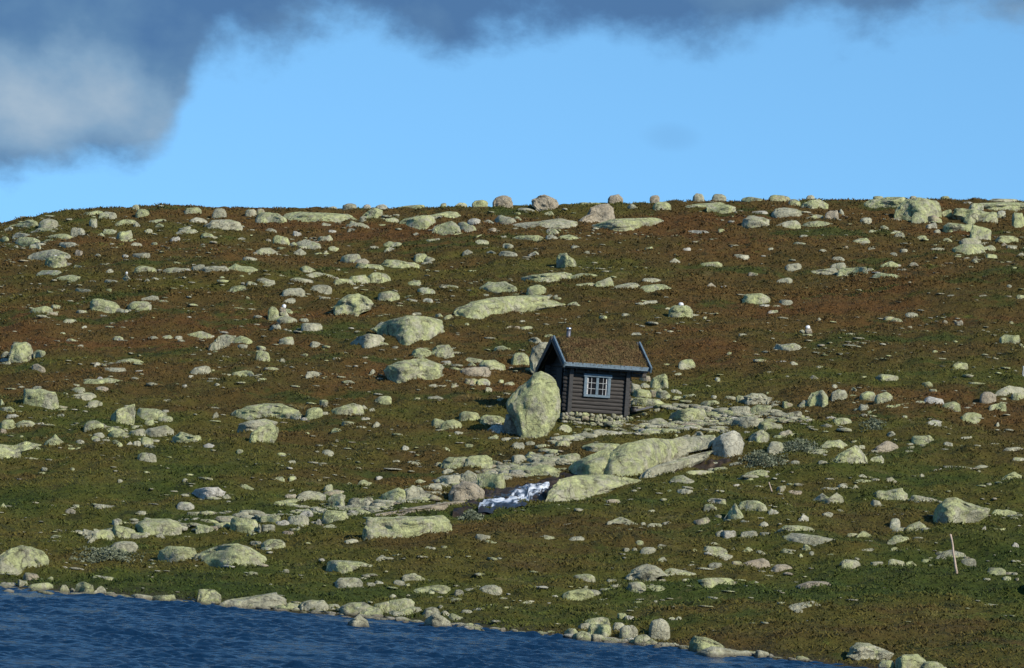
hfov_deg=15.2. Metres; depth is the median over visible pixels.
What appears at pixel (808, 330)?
cairn
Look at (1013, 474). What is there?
boulder
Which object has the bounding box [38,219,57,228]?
boulder
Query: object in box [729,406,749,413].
boulder
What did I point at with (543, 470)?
rock slab
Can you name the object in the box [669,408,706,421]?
boulder
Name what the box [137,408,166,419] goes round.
rock
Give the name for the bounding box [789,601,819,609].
rock slab
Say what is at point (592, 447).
boulder
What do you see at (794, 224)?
rock slab
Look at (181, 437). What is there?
boulder
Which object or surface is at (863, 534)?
boulder
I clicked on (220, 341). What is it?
boulder
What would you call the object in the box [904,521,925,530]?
boulder
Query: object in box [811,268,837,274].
rock slab
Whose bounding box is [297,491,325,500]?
rock slab
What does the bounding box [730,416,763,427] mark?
boulder
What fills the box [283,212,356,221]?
rock slab
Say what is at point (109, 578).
boulder
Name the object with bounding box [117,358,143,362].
rock slab
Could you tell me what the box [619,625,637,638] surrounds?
boulder
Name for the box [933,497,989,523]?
boulder
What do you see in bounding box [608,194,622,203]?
boulder
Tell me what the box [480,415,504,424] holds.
boulder
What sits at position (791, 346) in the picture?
rock slab
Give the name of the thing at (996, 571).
rock slab
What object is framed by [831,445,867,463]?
boulder
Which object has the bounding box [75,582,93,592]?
boulder
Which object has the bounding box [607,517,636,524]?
boulder
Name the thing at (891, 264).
boulder
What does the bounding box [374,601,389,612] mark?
boulder
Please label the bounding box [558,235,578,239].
rock slab
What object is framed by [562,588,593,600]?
boulder
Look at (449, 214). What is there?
rock slab
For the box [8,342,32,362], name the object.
boulder
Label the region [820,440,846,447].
rock slab
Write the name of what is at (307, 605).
boulder
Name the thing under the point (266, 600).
rock slab
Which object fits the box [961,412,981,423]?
boulder
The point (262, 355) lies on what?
boulder
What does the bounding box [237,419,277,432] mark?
boulder
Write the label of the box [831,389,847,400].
boulder
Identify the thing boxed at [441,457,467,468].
boulder
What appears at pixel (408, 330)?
boulder
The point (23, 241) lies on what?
rock slab
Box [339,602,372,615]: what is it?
boulder
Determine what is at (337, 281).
boulder
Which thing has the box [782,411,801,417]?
boulder
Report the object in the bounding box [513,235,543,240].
rock slab
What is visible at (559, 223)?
rock slab
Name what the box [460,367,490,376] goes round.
boulder
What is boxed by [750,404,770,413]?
boulder
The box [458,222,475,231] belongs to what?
rock slab
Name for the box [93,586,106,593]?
boulder
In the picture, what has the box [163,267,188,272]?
rock slab
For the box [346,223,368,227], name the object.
rock slab
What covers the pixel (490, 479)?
boulder
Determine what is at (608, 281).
boulder
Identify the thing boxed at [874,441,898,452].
boulder
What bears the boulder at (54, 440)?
on the ground
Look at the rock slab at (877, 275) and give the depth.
190.18 m
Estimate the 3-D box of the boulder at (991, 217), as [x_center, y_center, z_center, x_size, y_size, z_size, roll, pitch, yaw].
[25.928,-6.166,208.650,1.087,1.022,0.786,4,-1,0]
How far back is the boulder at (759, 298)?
184.59 m
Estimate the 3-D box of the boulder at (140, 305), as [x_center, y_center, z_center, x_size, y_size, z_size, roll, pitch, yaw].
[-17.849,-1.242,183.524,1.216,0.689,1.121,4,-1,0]
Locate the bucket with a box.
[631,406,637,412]
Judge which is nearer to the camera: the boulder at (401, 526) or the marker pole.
the marker pole
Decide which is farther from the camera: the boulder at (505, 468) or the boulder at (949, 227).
the boulder at (949, 227)
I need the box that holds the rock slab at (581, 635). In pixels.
[572,631,591,640]
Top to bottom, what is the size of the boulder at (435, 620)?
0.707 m
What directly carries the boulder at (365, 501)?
on the ground
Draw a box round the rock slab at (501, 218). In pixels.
[495,215,515,222]
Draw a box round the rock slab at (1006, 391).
[995,386,1023,395]
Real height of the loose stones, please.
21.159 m
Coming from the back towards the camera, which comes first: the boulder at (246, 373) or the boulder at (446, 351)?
the boulder at (446, 351)
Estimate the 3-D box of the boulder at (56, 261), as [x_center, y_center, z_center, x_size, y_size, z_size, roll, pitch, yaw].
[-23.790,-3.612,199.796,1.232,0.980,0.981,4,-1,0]
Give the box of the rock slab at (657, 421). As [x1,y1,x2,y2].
[648,418,667,423]
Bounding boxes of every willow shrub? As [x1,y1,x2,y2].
[68,545,145,563]
[456,508,483,520]
[738,449,789,467]
[775,437,823,454]
[859,417,887,431]
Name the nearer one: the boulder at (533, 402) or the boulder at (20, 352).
the boulder at (533, 402)
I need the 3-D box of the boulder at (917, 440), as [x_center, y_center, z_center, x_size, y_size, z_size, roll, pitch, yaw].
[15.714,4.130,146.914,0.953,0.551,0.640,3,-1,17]
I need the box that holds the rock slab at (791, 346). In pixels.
[773,343,801,350]
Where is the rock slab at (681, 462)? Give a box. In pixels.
[639,451,712,478]
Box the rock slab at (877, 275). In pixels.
[872,272,899,277]
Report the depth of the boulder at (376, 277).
193.24 m
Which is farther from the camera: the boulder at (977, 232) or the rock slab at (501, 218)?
the rock slab at (501, 218)
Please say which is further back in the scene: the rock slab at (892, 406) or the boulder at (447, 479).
the rock slab at (892, 406)
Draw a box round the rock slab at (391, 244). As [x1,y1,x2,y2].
[383,241,401,246]
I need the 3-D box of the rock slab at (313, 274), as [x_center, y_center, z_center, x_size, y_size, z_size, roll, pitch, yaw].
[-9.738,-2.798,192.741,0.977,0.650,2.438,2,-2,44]
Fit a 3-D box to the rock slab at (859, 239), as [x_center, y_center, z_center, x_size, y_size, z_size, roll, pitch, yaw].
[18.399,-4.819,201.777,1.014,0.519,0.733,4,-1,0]
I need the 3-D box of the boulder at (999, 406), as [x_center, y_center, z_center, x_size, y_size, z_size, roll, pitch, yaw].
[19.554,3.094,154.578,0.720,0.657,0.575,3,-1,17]
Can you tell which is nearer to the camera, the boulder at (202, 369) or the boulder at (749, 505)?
the boulder at (749, 505)
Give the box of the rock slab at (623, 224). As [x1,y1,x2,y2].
[591,217,663,231]
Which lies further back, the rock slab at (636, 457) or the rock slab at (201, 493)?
the rock slab at (636, 457)
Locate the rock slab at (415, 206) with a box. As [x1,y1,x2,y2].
[401,205,423,208]
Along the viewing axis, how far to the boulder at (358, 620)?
107.69 m
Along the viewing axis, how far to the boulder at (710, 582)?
117.94 m
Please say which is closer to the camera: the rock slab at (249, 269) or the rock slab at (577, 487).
the rock slab at (577, 487)
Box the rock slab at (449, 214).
[432,211,460,218]
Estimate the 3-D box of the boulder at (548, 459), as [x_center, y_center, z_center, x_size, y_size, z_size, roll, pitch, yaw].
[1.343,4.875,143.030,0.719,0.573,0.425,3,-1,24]
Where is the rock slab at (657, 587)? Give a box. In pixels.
[646,585,664,590]
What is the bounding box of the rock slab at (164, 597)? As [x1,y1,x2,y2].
[152,594,175,600]
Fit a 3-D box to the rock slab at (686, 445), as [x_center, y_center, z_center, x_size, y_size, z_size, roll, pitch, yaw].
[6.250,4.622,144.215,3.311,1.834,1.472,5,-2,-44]
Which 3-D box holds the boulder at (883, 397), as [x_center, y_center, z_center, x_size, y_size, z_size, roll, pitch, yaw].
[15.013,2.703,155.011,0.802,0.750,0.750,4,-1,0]
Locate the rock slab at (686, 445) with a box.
[665,435,715,461]
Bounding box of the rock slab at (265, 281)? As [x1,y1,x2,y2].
[257,278,274,285]
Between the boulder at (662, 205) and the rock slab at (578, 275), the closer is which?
the rock slab at (578, 275)
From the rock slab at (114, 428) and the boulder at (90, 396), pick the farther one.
the boulder at (90, 396)
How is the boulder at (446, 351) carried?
on the ground
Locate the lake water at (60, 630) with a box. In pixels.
[0,586,885,667]
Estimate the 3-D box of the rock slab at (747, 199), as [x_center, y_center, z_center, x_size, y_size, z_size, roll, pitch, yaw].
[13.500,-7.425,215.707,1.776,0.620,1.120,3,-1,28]
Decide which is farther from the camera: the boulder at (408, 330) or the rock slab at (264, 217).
the rock slab at (264, 217)
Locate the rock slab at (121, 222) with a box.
[115,219,135,225]
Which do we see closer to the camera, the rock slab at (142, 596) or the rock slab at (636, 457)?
the rock slab at (142, 596)
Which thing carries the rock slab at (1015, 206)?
on the ground
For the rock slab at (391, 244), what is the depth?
203.60 m
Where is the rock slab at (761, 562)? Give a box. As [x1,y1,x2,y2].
[741,558,769,568]
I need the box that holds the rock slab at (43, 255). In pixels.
[28,249,70,260]
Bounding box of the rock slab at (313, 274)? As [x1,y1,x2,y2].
[306,272,334,277]
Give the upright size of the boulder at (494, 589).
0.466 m
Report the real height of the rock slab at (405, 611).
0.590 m
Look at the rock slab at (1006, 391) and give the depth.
158.91 m
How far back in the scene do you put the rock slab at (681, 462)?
140.71 m
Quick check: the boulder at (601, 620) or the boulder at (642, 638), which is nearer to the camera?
the boulder at (642, 638)
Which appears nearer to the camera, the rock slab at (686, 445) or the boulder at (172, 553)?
the boulder at (172, 553)
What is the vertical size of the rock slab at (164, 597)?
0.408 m
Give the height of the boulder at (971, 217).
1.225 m
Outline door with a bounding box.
[556,368,562,408]
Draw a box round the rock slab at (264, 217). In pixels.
[255,212,286,222]
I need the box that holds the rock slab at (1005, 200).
[988,199,1018,201]
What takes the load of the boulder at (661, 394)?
on the ground
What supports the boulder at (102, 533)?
on the ground
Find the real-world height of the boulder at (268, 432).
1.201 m
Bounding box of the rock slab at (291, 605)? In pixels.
[286,602,299,610]
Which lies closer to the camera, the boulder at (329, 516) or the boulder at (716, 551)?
the boulder at (716, 551)
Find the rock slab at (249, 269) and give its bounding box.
[228,264,257,272]
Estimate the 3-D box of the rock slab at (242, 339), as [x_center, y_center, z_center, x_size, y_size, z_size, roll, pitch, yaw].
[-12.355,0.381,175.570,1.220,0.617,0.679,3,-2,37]
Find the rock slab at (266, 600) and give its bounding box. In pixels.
[219,592,286,608]
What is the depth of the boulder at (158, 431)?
150.10 m
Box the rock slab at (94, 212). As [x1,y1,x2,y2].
[84,211,102,215]
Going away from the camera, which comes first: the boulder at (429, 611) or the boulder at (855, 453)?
the boulder at (429, 611)
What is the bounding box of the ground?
[0,198,1023,667]
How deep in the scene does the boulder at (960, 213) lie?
209.30 m
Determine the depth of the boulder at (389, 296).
187.87 m
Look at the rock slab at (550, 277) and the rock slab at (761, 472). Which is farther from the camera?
the rock slab at (550, 277)
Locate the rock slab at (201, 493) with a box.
[192,487,225,499]
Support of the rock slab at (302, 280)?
on the ground
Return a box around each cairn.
[279,304,288,316]
[799,325,811,335]
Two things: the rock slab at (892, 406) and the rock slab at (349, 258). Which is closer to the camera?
the rock slab at (892, 406)
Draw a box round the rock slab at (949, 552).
[939,550,965,556]
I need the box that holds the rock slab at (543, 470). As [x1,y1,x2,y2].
[515,465,560,476]
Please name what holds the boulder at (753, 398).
on the ground
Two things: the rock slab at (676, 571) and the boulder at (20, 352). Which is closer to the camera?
the rock slab at (676, 571)
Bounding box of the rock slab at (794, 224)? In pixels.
[776,220,800,228]
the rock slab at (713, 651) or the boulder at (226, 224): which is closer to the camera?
the rock slab at (713, 651)
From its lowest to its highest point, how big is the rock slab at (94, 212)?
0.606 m
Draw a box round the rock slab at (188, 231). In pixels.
[175,229,197,233]
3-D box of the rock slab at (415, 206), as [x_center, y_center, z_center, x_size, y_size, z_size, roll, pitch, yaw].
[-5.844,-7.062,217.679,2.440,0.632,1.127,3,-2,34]
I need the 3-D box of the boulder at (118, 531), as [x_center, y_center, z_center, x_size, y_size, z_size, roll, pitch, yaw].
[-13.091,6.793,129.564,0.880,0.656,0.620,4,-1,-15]
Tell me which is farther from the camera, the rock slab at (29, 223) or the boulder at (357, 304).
the rock slab at (29, 223)
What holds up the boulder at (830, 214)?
on the ground
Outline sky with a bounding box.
[0,0,1023,222]
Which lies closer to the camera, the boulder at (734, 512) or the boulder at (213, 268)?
the boulder at (734, 512)
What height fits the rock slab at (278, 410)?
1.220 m
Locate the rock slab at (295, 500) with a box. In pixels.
[274,498,299,504]
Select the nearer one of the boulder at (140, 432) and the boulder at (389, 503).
the boulder at (389, 503)
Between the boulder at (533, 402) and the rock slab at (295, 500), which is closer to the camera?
the rock slab at (295, 500)
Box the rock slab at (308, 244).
[296,239,320,248]
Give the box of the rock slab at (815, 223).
[803,221,830,226]
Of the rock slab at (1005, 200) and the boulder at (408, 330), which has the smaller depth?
the boulder at (408, 330)
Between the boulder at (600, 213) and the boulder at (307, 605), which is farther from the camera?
the boulder at (600, 213)
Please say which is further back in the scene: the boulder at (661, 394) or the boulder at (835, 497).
the boulder at (661, 394)
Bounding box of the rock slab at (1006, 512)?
[992,509,1016,515]
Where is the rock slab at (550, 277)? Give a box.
[521,272,572,281]
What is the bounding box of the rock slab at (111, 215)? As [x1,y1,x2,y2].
[98,212,116,218]
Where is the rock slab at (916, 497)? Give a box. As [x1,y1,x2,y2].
[909,495,937,502]
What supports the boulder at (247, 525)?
on the ground
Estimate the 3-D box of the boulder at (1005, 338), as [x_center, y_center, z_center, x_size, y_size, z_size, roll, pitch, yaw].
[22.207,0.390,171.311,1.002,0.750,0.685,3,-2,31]
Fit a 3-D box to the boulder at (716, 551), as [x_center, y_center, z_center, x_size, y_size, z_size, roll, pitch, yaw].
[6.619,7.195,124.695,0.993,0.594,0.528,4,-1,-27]
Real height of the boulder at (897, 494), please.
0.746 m
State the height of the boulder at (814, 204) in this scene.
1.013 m
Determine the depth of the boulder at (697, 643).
106.26 m
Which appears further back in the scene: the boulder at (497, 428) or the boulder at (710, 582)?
the boulder at (497, 428)
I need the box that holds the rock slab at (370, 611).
[359,607,382,615]
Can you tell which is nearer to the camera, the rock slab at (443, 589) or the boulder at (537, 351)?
the rock slab at (443, 589)
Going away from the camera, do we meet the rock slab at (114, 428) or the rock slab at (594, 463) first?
the rock slab at (594, 463)
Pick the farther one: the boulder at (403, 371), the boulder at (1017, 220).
the boulder at (1017, 220)
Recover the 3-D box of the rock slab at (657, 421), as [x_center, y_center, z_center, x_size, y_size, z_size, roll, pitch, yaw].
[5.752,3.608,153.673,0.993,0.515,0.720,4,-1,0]
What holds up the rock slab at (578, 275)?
on the ground
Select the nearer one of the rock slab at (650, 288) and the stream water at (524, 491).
the stream water at (524, 491)
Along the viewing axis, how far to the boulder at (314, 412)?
154.52 m
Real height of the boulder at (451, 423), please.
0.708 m
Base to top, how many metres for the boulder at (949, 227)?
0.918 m
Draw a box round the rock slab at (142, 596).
[130,594,152,599]
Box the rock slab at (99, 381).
[83,378,122,383]
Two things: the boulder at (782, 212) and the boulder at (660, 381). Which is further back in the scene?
the boulder at (782, 212)
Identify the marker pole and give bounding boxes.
[950,534,957,573]
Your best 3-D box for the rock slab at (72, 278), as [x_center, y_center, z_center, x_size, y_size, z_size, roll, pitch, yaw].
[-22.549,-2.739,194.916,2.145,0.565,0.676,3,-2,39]
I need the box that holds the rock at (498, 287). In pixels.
[479,281,516,293]
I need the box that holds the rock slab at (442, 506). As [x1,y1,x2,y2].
[375,500,465,515]
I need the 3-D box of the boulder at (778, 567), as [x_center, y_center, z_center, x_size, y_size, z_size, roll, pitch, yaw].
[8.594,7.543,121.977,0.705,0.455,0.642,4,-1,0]
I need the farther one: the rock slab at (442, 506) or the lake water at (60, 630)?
the rock slab at (442, 506)
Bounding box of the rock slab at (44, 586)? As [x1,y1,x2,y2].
[28,582,52,589]
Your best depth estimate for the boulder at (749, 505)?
130.63 m
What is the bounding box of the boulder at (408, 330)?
[371,315,444,344]
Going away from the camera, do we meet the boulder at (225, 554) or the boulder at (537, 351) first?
the boulder at (225, 554)
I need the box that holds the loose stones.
[0,193,1023,667]
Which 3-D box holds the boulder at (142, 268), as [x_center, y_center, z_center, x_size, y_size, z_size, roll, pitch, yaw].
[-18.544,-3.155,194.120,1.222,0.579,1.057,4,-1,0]
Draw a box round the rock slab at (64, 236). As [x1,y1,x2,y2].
[48,234,71,238]
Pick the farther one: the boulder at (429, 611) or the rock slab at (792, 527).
the rock slab at (792, 527)
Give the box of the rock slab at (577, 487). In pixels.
[545,474,640,501]
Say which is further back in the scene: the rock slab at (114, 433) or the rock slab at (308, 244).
the rock slab at (308, 244)
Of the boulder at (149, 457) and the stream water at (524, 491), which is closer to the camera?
the stream water at (524, 491)
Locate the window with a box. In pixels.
[583,373,611,397]
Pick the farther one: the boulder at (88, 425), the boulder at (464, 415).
the boulder at (464, 415)
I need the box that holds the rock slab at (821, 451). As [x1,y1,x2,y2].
[806,449,829,453]
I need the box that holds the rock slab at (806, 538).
[782,533,834,545]
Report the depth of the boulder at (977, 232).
203.32 m
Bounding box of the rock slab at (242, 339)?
[232,336,252,343]
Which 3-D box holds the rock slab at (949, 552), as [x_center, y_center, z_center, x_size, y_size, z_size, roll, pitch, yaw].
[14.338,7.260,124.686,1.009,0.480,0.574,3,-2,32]
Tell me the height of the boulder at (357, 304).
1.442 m
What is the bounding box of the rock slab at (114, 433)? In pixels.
[108,430,128,436]
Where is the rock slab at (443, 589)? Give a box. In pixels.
[414,585,450,593]
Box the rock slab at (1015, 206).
[982,202,1023,211]
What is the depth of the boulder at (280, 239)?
204.59 m
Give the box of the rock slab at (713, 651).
[695,646,752,656]
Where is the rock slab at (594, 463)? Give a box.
[568,449,614,474]
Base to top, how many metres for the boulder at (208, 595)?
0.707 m
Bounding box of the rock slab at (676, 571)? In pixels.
[664,568,695,575]
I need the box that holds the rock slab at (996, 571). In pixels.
[987,567,1005,574]
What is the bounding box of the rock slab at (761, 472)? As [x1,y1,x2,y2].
[745,469,767,476]
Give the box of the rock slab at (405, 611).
[389,606,421,615]
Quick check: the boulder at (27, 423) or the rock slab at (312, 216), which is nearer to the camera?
the boulder at (27, 423)
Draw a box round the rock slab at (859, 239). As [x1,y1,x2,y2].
[853,238,869,242]
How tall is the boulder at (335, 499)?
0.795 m
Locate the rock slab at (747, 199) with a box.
[741,197,762,201]
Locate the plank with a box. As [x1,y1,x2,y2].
[636,406,652,410]
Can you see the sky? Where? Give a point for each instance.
(104, 103)
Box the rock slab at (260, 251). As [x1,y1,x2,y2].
[256,248,277,254]
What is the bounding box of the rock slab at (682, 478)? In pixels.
[670,475,693,482]
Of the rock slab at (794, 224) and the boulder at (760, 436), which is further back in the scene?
the rock slab at (794, 224)
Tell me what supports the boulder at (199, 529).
on the ground
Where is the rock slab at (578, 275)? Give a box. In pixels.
[571,273,596,278]
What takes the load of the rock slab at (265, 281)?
on the ground
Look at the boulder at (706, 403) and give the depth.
156.94 m
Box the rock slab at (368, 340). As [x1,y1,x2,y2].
[350,333,384,348]
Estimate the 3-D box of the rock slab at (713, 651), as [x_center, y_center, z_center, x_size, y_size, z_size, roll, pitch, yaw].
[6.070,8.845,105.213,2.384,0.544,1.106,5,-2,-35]
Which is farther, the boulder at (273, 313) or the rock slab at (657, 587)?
the boulder at (273, 313)
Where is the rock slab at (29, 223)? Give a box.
[9,220,37,227]
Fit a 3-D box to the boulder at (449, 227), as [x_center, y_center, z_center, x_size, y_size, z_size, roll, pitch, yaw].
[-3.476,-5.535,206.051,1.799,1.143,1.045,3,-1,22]
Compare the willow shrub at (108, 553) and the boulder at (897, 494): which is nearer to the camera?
the willow shrub at (108, 553)
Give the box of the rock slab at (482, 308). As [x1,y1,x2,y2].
[453,295,565,318]
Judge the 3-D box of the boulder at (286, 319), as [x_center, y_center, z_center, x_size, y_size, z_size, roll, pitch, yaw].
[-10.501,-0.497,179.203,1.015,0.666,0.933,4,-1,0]
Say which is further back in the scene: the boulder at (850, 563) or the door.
the door
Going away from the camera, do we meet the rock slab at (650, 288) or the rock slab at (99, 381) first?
the rock slab at (99, 381)
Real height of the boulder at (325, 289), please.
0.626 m
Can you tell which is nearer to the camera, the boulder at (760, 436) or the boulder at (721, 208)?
the boulder at (760, 436)
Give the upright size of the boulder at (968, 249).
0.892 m
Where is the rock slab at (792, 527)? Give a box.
[775,525,814,532]
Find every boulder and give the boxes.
[0,419,15,428]
[0,441,38,458]
[0,545,48,575]
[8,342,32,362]
[16,420,34,427]
[23,388,58,409]
[30,306,52,313]
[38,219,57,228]
[44,434,62,444]
[45,256,66,267]
[72,392,96,400]
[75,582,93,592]
[84,420,103,431]
[90,299,119,312]
[91,529,114,540]
[93,575,112,579]
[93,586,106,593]
[111,404,135,424]
[111,525,134,537]
[111,541,137,552]
[116,230,132,239]
[127,301,151,310]
[129,429,145,435]
[134,266,156,272]
[135,518,181,535]
[137,453,156,461]
[145,425,173,436]
[157,546,196,561]
[172,432,200,442]
[190,366,210,374]
[194,543,266,567]
[195,525,213,533]
[197,589,220,603]
[201,266,228,271]
[204,219,242,230]
[208,334,235,350]
[212,208,226,218]
[230,517,257,532]
[232,370,253,376]
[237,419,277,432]
[249,423,278,442]
[255,350,269,360]
[259,516,280,522]
[261,539,284,548]
[267,306,278,320]
[273,235,289,244]
[276,316,296,324]
[282,288,304,296]
[287,515,308,525]
[299,600,327,610]
[301,323,322,330]
[305,407,322,419]
[310,285,331,293]
[321,510,348,523]
[326,560,372,573]
[328,494,344,505]
[331,403,363,414]
[333,279,352,284]
[333,293,373,315]
[335,577,362,587]
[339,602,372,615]
[347,497,372,506]
[347,614,368,626]
[349,275,369,283]
[356,263,383,269]
[362,515,451,540]
[363,208,382,217]
[368,272,390,282]
[371,315,444,344]
[373,499,395,506]
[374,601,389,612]
[377,291,399,300]
[380,487,405,500]
[381,259,419,267]
[383,358,443,382]
[389,598,414,610]
[399,215,435,228]
[402,573,421,580]
[405,485,425,498]
[411,348,431,357]
[422,607,439,617]
[424,613,451,626]
[428,484,441,489]
[432,221,460,233]
[432,345,453,357]
[437,475,460,485]
[441,419,461,429]
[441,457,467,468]
[448,481,484,500]
[459,411,479,420]
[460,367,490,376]
[461,470,476,481]
[464,455,492,468]
[477,472,505,487]
[479,360,505,370]
[479,585,501,594]
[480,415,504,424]
[488,425,504,433]
[492,195,512,207]
[497,466,510,472]
[503,414,517,434]
[506,371,560,437]
[511,353,528,365]
[526,285,545,294]
[529,342,547,373]
[531,194,558,210]
[540,457,555,465]
[556,253,576,267]
[559,453,580,460]
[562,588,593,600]
[574,574,595,582]
[578,203,614,222]
[582,443,619,451]
[585,617,609,625]
[587,624,610,636]
[595,277,613,286]
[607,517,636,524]
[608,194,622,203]
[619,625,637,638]
[625,564,668,581]
[627,582,645,592]
[631,398,664,406]
[633,389,650,397]
[633,634,650,643]
[648,618,669,640]
[650,374,667,388]
[653,202,670,210]
[656,390,670,398]
[668,305,692,317]
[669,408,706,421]
[678,359,694,369]
[689,636,723,651]
[697,578,734,587]
[700,400,718,405]
[701,262,721,266]
[704,546,727,556]
[706,203,735,213]
[712,430,744,457]
[723,503,742,520]
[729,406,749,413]
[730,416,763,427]
[738,500,766,510]
[742,216,769,228]
[742,293,769,303]
[743,393,771,404]
[748,430,769,441]
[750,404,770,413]
[758,420,782,429]
[767,441,783,454]
[771,207,801,217]
[772,564,791,571]
[781,548,793,553]
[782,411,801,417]
[801,199,828,208]
[807,390,827,406]
[813,493,843,503]
[825,210,838,219]
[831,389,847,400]
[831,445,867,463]
[833,418,851,424]
[839,559,860,568]
[846,642,893,659]
[856,531,871,536]
[859,391,875,400]
[864,197,904,208]
[873,488,907,499]
[874,392,892,403]
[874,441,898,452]
[875,374,898,380]
[879,660,894,667]
[880,261,897,266]
[886,535,906,544]
[893,197,941,220]
[895,654,925,667]
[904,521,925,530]
[911,212,927,222]
[911,435,933,444]
[920,661,944,667]
[924,396,943,403]
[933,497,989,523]
[942,401,960,411]
[943,223,971,232]
[952,208,989,221]
[952,244,984,254]
[959,238,980,243]
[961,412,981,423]
[963,210,979,224]
[970,225,990,239]
[979,392,995,403]
[982,212,997,222]
[989,403,1006,410]
[995,236,1018,242]
[999,334,1019,343]
[1001,472,1021,479]
[1012,212,1023,227]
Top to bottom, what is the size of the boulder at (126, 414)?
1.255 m
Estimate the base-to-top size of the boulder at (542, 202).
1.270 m
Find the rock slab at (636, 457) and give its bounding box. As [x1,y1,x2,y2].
[604,438,677,476]
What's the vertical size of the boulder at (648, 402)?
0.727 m
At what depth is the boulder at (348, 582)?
118.02 m
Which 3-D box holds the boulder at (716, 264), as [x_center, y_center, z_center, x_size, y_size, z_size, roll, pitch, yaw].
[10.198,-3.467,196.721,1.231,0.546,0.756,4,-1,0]
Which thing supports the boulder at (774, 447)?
on the ground
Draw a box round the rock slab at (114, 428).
[107,426,124,431]
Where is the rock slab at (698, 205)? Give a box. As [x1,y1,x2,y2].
[685,202,725,207]
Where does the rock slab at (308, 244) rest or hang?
on the ground
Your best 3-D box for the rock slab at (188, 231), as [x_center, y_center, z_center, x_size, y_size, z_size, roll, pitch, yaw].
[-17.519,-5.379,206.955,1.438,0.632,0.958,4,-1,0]
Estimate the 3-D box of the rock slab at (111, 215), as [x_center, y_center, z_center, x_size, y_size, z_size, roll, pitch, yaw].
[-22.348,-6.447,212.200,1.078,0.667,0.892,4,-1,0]
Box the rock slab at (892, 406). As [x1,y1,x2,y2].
[868,403,904,413]
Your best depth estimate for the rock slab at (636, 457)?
141.05 m
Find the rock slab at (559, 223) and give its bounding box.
[513,218,577,228]
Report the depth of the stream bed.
137.25 m
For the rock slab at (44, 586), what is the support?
on the ground
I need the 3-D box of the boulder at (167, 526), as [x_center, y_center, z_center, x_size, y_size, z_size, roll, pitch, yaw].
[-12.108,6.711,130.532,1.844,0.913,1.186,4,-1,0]
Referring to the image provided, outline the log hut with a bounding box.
[535,327,651,426]
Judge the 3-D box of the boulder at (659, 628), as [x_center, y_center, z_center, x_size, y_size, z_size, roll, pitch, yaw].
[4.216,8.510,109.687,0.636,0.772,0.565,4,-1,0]
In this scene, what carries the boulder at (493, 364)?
on the ground
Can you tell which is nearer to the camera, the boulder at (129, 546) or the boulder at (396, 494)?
the boulder at (129, 546)
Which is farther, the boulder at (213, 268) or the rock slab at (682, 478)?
the boulder at (213, 268)
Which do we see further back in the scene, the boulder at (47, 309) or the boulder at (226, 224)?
the boulder at (226, 224)
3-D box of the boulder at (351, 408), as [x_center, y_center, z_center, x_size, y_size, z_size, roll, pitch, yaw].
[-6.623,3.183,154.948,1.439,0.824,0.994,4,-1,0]
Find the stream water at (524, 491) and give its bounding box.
[478,481,549,512]
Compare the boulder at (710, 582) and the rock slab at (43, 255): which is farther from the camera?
the rock slab at (43, 255)
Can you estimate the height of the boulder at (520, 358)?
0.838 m
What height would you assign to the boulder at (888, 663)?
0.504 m
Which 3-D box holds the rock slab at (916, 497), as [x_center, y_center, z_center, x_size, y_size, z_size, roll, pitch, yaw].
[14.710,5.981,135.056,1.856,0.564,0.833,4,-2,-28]
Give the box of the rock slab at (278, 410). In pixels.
[231,403,299,419]
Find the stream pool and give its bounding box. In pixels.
[675,458,730,471]
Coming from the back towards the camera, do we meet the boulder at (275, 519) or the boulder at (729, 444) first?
the boulder at (729, 444)
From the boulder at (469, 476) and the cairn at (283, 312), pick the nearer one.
the boulder at (469, 476)
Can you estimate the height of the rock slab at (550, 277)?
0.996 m
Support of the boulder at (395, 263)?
on the ground
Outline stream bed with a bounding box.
[453,469,576,516]
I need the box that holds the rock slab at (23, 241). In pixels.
[15,237,39,246]
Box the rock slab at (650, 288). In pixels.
[638,284,670,291]
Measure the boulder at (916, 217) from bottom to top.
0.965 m
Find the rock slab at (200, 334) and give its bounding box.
[187,331,211,338]
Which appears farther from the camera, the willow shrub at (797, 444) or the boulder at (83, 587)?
the willow shrub at (797, 444)
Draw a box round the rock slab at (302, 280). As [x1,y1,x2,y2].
[290,277,312,282]
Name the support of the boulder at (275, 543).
on the ground
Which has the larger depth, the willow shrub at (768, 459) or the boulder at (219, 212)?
the boulder at (219, 212)
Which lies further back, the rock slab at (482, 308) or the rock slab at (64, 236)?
the rock slab at (64, 236)
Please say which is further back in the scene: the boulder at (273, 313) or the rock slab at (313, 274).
the rock slab at (313, 274)
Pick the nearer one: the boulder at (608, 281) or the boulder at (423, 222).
the boulder at (608, 281)
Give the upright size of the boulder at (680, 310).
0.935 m
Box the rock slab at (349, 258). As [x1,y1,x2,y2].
[340,254,360,262]
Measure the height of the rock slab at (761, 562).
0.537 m
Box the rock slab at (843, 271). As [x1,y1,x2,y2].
[837,267,867,275]
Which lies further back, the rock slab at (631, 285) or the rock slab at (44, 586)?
the rock slab at (631, 285)
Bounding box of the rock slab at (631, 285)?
[614,283,639,288]
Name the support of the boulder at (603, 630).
on the ground
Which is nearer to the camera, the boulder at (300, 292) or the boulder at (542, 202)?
the boulder at (300, 292)
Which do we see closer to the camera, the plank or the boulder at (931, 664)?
the boulder at (931, 664)
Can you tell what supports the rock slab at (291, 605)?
on the ground
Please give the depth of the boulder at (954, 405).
154.24 m
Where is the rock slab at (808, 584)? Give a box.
[796,581,830,588]
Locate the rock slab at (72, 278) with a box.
[56,275,80,281]
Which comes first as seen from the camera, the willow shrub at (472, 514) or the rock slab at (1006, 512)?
the willow shrub at (472, 514)
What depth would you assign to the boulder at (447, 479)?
140.85 m

